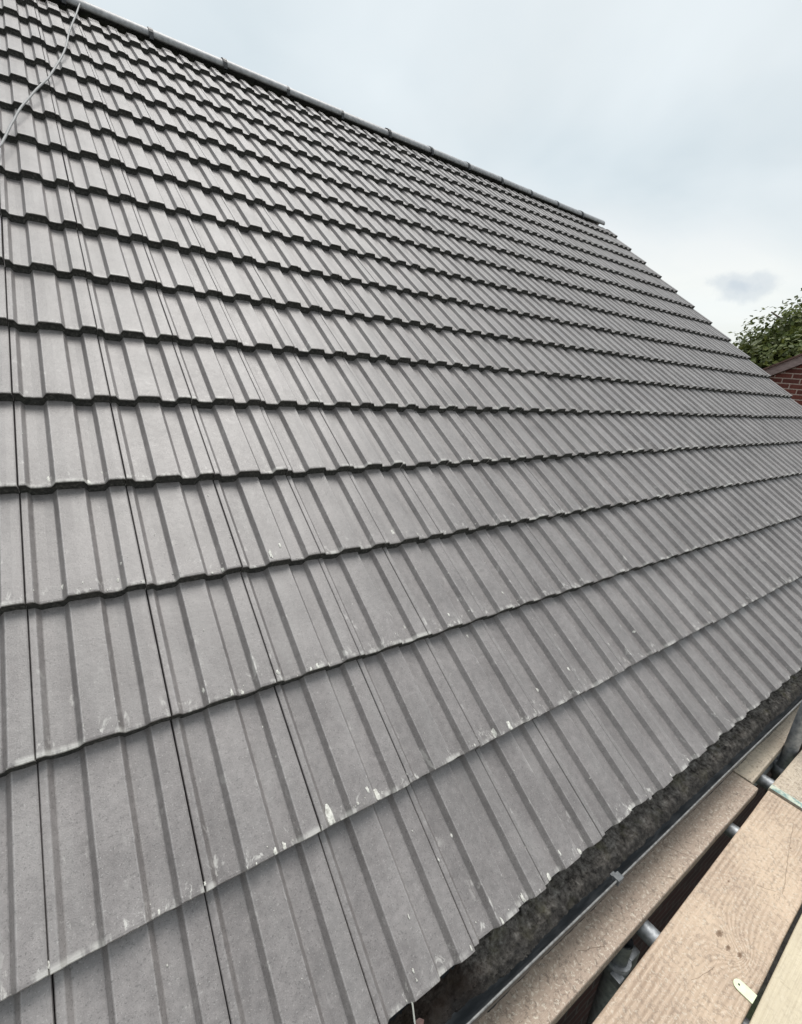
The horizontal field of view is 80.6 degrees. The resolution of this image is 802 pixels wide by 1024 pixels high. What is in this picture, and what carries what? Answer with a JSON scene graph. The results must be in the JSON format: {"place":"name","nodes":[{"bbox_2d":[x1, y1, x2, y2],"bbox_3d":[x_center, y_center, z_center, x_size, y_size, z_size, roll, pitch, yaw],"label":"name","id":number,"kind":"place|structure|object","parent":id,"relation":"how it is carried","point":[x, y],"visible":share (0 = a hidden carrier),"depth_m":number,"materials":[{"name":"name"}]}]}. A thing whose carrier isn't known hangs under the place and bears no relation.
{"place":"outdoors","nodes":[
{"label":"outdoors","id":0,"kind":"place"},
{"bbox_2d":[84,0,801,347],"label":"sky","id":1,"kind":"structure","parent":0,"point":[675,125],"materials":[{"name":"white"}]},
{"bbox_2d":[746,904,801,1020],"bbox_3d":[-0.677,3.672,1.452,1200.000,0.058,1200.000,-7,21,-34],"label":"ground","id":2,"kind":"structure","parent":0,"point":[752,1009],"depth_m":3.49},
{"bbox_2d":[0,0,801,1023],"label":"house","id":3,"kind":"structure","parent":2,"relation":"on","point":[400,572],"depth_m":1.69,"materials":[{"name":"tile"}]},
{"bbox_2d":[0,3,80,146],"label":"cable","id":4,"kind":"object","parent":3,"relation":"attached to","point":[31,95],"visible":1,"depth_m":2.51,"materials":[{"name":"grey"}]},
{"bbox_2d":[411,1002,415,1023],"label":"plant stalk","id":5,"kind":"object","parent":3,"relation":"hanging from","point":[413,1012],"visible":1,"depth_m":0.96,"materials":[{"name":"beige plant"}]},
{"bbox_2d":[389,668,801,1023],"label":"gutter silt","id":6,"kind":"object","parent":3,"relation":"in","point":[504,949],"visible":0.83,"depth_m":1.33,"materials":[{"name":"black soil"}]},
{"bbox_2d":[415,1018,423,1023],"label":"dead leaf","id":7,"kind":"object","parent":6,"relation":"on","point":[419,1021],"visible":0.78,"depth_m":1.01,"materials":[{"name":"brown plant"}]},
{"bbox_2d":[723,823,739,838],"bbox_3d":[1.415,1.244,1.286,0.048,0.048,1.380,-7,21,-34],"label":"scaffold tube","id":8,"kind":"object","parent":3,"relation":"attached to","point":[731,830],"depth_m":1.63,"materials":[{"name":"silver metal"}]},
{"bbox_2d":[475,772,757,1023],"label":"scaffold board","id":9,"kind":"object","parent":8,"relation":"on","point":[554,983],"visible":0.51,"depth_m":1.28,"materials":[{"name":"beige wood"}]},
{"bbox_2d":[592,791,801,1023],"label":"scaffold board","id":10,"kind":"object","parent":8,"relation":"on","point":[732,919],"visible":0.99,"depth_m":1.27,"materials":[{"name":"beige wood"}]},
{"bbox_2d":[733,979,756,1003],"bbox_3d":[0.837,1.165,1.153,0.029,0.004,0.046,-7,21,-34],"label":"plastic tag","id":11,"kind":"object","parent":10,"relation":"on","point":[746,992],"visible":1,"depth_m":1.15,"materials":[{"name":"white plastic"}]},
{"bbox_2d":[749,914,801,1023],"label":"scaffold board","id":12,"kind":"object","parent":8,"relation":"on","point":[780,1002],"visible":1,"depth_m":1.15,"materials":[{"name":"beige wood"}]},
{"bbox_2d":[586,937,639,1023],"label":"scaffold tube","id":13,"kind":"object","parent":2,"relation":"on","point":[619,967],"visible":0.59,"depth_m":1.30,"materials":[{"name":"grey metal"}]},
{"bbox_2d":[636,920,749,1023],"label":"scaffold tube","id":14,"kind":"object","parent":13,"relation":"attached to","point":[648,933],"depth_m":1.30,"materials":[{"name":"silver metal"}]},
{"bbox_2d":[728,288,801,368],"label":"broadleaf tree","id":15,"kind":"object","parent":2,"relation":"on","point":[775,344],"visible":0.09,"depth_m":10.15,"materials":[{"name":"green plant"}]},
{"bbox_2d":[763,353,801,405],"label":"brick house","id":16,"kind":"structure","parent":2,"relation":"on","point":[786,374],"depth_m":7.22,"materials":[{"name":"brick"}]},
{"bbox_2d":[763,701,801,796],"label":"scaffold tube","id":17,"kind":"object","parent":2,"relation":"on","point":[790,748],"visible":0.27,"depth_m":1.96,"materials":[{"name":"grey metal"}]},
{"bbox_2d":[754,752,780,786],"bbox_3d":[1.255,1.118,1.810,7.100,0.048,0.048,-7,21,-35],"label":"scaffold tube","id":18,"kind":"object","parent":17,"relation":"attached to","point":[768,769],"depth_m":1.99,"materials":[{"name":"grey metal"}]},
{"bbox_2d":[755,774,774,790],"bbox_3d":[1.712,1.206,1.491,0.048,0.048,1.380,-7,21,-34],"label":"scaffold tube","id":19,"kind":"object","parent":18,"relation":"on","point":[764,781],"depth_m":1.85,"materials":[{"name":"silver metal"}]},
{"bbox_2d":[733,707,798,784],"bbox_3d":[2.707,0.828,2.834,3.505,0.040,0.161,-7,21,-34],"label":"scaffold board","id":20,"kind":"object","parent":18,"relation":"on","point":[755,764],"visible":0.18,"depth_m":1.92,"materials":[{"name":"beige wood"}]},
{"bbox_2d":[768,750,801,810],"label":"scaffold board","id":21,"kind":"object","parent":17,"relation":"on","point":[786,785],"visible":0.95,"depth_m":1.78,"materials":[{"name":"beige wood"}]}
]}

